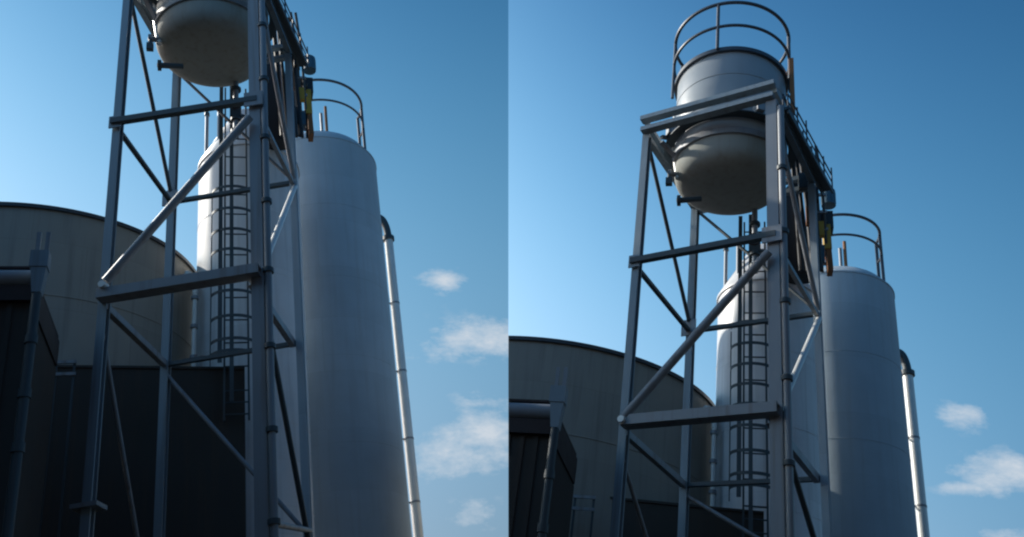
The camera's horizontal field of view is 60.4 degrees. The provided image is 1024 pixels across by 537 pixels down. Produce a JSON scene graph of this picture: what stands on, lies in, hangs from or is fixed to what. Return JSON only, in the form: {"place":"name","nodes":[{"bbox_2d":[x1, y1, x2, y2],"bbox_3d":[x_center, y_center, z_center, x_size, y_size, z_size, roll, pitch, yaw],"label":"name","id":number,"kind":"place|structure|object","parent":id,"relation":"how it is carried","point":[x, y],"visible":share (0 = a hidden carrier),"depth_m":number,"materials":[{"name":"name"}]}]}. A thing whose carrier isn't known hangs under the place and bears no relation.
{"place":"outdoors","nodes":[
{"label":"outdoors","id":0,"kind":"place"},
{"bbox_2d":[267,51,285,150],"bbox_3d":[-4.473,-3.359,16.785,0.550,2.429,0.490,0,-30,-18],"label":"dark chute","id":1,"kind":"object","parent":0,"point":[273,120],"visible":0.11,"depth_m":16.40,"materials":[{"name":"black metal"}]},
{"bbox_2d":[0,0,1023,536],"label":"sky","id":2,"kind":"structure","parent":0,"point":[503,137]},
{"bbox_3d":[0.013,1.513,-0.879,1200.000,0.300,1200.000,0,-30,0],"label":"ground","id":3,"kind":"structure","parent":0,"visible":0},
{"bbox_2d":[0,266,59,536],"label":"equipment shed","id":4,"kind":"structure","parent":3,"relation":"on","point":[15,291],"depth_m":9.81,"materials":[{"name":"grey metal"}]},
{"bbox_2d":[1,232,50,536],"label":"rain pipe","id":5,"kind":"object","parent":4,"relation":"attached to","point":[39,263],"visible":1,"depth_m":9.14,"materials":[{"name":"grey metal"}]},
{"bbox_2d":[39,360,76,536],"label":"short rail","id":6,"kind":"object","parent":3,"relation":"on","point":[73,373],"visible":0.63,"depth_m":11.79,"materials":[{"name":"metal"}]},
{"bbox_2d":[0,201,196,365],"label":"storage tank","id":7,"kind":"object","parent":3,"relation":"on","point":[75,250],"visible":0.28,"depth_m":13.77,"materials":[{"name":"metal"}]},
{"bbox_2d":[40,365,245,536],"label":"bund wall","id":8,"kind":"structure","parent":3,"relation":"on","point":[206,484],"depth_m":12.51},
{"bbox_2d":[69,0,312,536],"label":"support tower","id":9,"kind":"structure","parent":3,"relation":"on","point":[167,286],"depth_m":11.86,"materials":[{"name":"grey metal"}]},
{"bbox_2d":[144,0,269,86],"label":"raised vessel","id":10,"kind":"object","parent":9,"relation":"on","point":[202,42],"visible":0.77,"depth_m":13.84,"materials":[{"name":"paint"}]},
{"bbox_2d":[230,81,240,138],"bbox_3d":[-4.432,-2.708,14.460,0.468,1.305,0.318,0,-30,-18],"label":"outlet pipe","id":11,"kind":"object","parent":10,"relation":"attached to","point":[235,112],"visible":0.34,"depth_m":14.35,"materials":[{"name":"metal"}]},
{"bbox_2d":[209,86,251,421],"bbox_3d":[-4.585,-0.593,14.491,0.703,6.435,0.350,0,-30,-18],"label":"caged ladder","id":12,"kind":"object","parent":9,"relation":"attached to","point":[220,250],"visible":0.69,"depth_m":14.12,"materials":[{"name":"metal"}]},
{"bbox_2d":[258,0,280,536],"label":"riser pipe","id":13,"kind":"object","parent":9,"relation":"attached to","point":[274,521],"visible":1,"depth_m":10.86,"materials":[{"name":"metal"}]},
{"bbox_2d":[271,0,308,69],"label":"catwalk","id":14,"kind":"object","parent":9,"relation":"attached to","point":[295,46],"visible":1,"depth_m":14.99,"materials":[{"name":"paint"}]},
{"bbox_2d":[273,12,307,137],"bbox_3d":[-4.083,-3.505,16.333,0.552,3.193,2.096,-4,-30,6],"label":"cable rack","id":15,"kind":"object","parent":9,"relation":"attached to","point":[300,114],"visible":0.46,"depth_m":16.06,"materials":[{"name":"black metal"}]},
{"bbox_2d":[300,54,315,141],"bbox_3d":[-4.004,-3.440,17.264,0.394,2.087,0.450,0,-30,-18],"label":"drive motor","id":16,"kind":"object","parent":15,"relation":"attached to","point":[311,70],"visible":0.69,"depth_m":17.15,"materials":[{"name":"yellow metal"}]},
{"bbox_2d":[184,271,198,365],"bbox_3d":[-4.621,5.046,12.327,0.265,11.531,0.170,0,-30,-18],"label":"standpipe","id":17,"kind":"object","parent":3,"relation":"on","point":[194,324],"visible":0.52,"depth_m":14.63,"materials":[{"name":"metal"}]},
{"bbox_2d":[196,109,314,536],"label":"storage silo","id":18,"kind":"object","parent":3,"relation":"on","point":[282,286],"visible":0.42,"depth_m":15.00,"materials":[{"name":"white paint"}]},
{"bbox_2d":[295,78,411,536],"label":"storage silo","id":19,"kind":"object","parent":3,"relation":"on","point":[359,481],"visible":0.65,"depth_m":17.18,"materials":[{"name":"grey paint"}]},
{"bbox_2d":[381,215,423,536],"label":"down pipe","id":20,"kind":"object","parent":19,"relation":"attached to","point":[401,371],"visible":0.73,"depth_m":19.70,"materials":[{"name":"metal"}]},
{"bbox_2d":[508,399,576,536],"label":"equipment shed","id":21,"kind":"structure","parent":3,"relation":"on","point":[529,427],"depth_m":10.50,"materials":[{"name":"grey metal"}]},
{"bbox_2d":[537,367,567,536],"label":"rain pipe","id":22,"kind":"object","parent":21,"relation":"attached to","point":[558,396],"visible":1,"depth_m":10.11,"materials":[{"name":"grey metal"}]},
{"bbox_2d":[570,494,595,536],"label":"short rail","id":23,"kind":"object","parent":3,"relation":"on","point":[575,497],"visible":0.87,"depth_m":12.64,"materials":[{"name":"metal"}]},
{"bbox_2d":[508,336,715,536],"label":"storage tank","id":24,"kind":"object","parent":3,"relation":"on","point":[592,408],"visible":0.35,"depth_m":13.93,"materials":[{"name":"paint"}]},
{"bbox_2d":[610,496,763,536],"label":"bund wall","id":25,"kind":"structure","parent":3,"relation":"on","point":[660,518],"depth_m":12.82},
{"bbox_2d":[703,405,717,506],"bbox_3d":[2.630,6.331,12.175,0.265,9.528,0.170,0,-32,15],"label":"standpipe","id":26,"kind":"object","parent":3,"relation":"on","point":[713,462],"visible":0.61,"depth_m":14.10,"materials":[{"name":"metal"}]},
{"bbox_2d":[610,79,832,536],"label":"support tower","id":27,"kind":"structure","parent":3,"relation":"on","point":[688,415],"depth_m":12.08,"materials":[{"name":"grey metal"}]},
{"bbox_2d":[659,1,794,214],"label":"raised vessel","id":28,"kind":"object","parent":27,"relation":"on","point":[718,166],"visible":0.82,"depth_m":13.75,"materials":[{"name":"paint"}]},
{"bbox_2d":[749,208,760,273],"bbox_3d":[3.871,-0.529,13.685,0.448,1.301,0.318,0,-32,15],"label":"outlet pipe","id":29,"kind":"object","parent":28,"relation":"attached to","point":[754,248],"visible":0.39,"depth_m":13.61,"materials":[{"name":"metal"}]},
{"bbox_2d":[728,214,769,536],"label":"caged ladder","id":30,"kind":"object","parent":27,"relation":"attached to","point":[750,472],"visible":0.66,"depth_m":13.40,"materials":[{"name":"metal"}]},
{"bbox_2d":[777,105,795,536],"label":"riser pipe","id":31,"kind":"object","parent":27,"relation":"attached to","point":[789,465],"visible":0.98,"depth_m":10.64,"materials":[{"name":"metal"}]},
{"bbox_2d":[786,186,808,284],"bbox_3d":[4.976,-0.728,15.399,0.498,2.078,0.490,0,-32,15],"label":"dark chute","id":32,"kind":"object","parent":27,"relation":"attached to","point":[792,251],"visible":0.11,"depth_m":15.11,"materials":[{"name":"black metal"}]},
{"bbox_2d":[782,93,832,195],"bbox_3d":[4.533,-1.885,13.549,0.241,0.645,2.160,-19,-35,28],"label":"catwalk","id":33,"kind":"object","parent":27,"relation":"attached to","point":[820,178],"visible":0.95,"depth_m":13.46,"materials":[{"name":"paint"}]},
{"bbox_2d":[791,146,827,272],"bbox_3d":[5.067,-0.948,14.857,0.632,2.663,1.902,-18,-34,27],"label":"cable rack","id":34,"kind":"object","parent":27,"relation":"attached to","point":[802,181],"visible":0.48,"depth_m":14.53,"materials":[{"name":"black metal"}]},
{"bbox_2d":[820,189,835,276],"bbox_3d":[5.554,-0.734,15.529,0.378,1.806,0.450,0,-32,15],"label":"drive motor","id":35,"kind":"object","parent":34,"relation":"attached to","point":[830,200],"visible":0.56,"depth_m":15.45,"materials":[{"name":"yellow metal"}]},
{"bbox_2d":[715,243,822,536],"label":"storage silo","id":36,"kind":"object","parent":3,"relation":"on","point":[804,418],"visible":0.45,"depth_m":14.39,"materials":[{"name":"white paint"}]},
{"bbox_2d":[809,213,917,536],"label":"storage silo","id":37,"kind":"object","parent":3,"relation":"on","point":[871,487],"visible":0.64,"depth_m":16.11,"materials":[{"name":"grey paint"}]},
{"bbox_2d":[900,349,929,536],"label":"down pipe","id":38,"kind":"object","parent":37,"relation":"attached to","point":[908,374],"visible":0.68,"depth_m":17.69,"materials":[{"name":"metal"}]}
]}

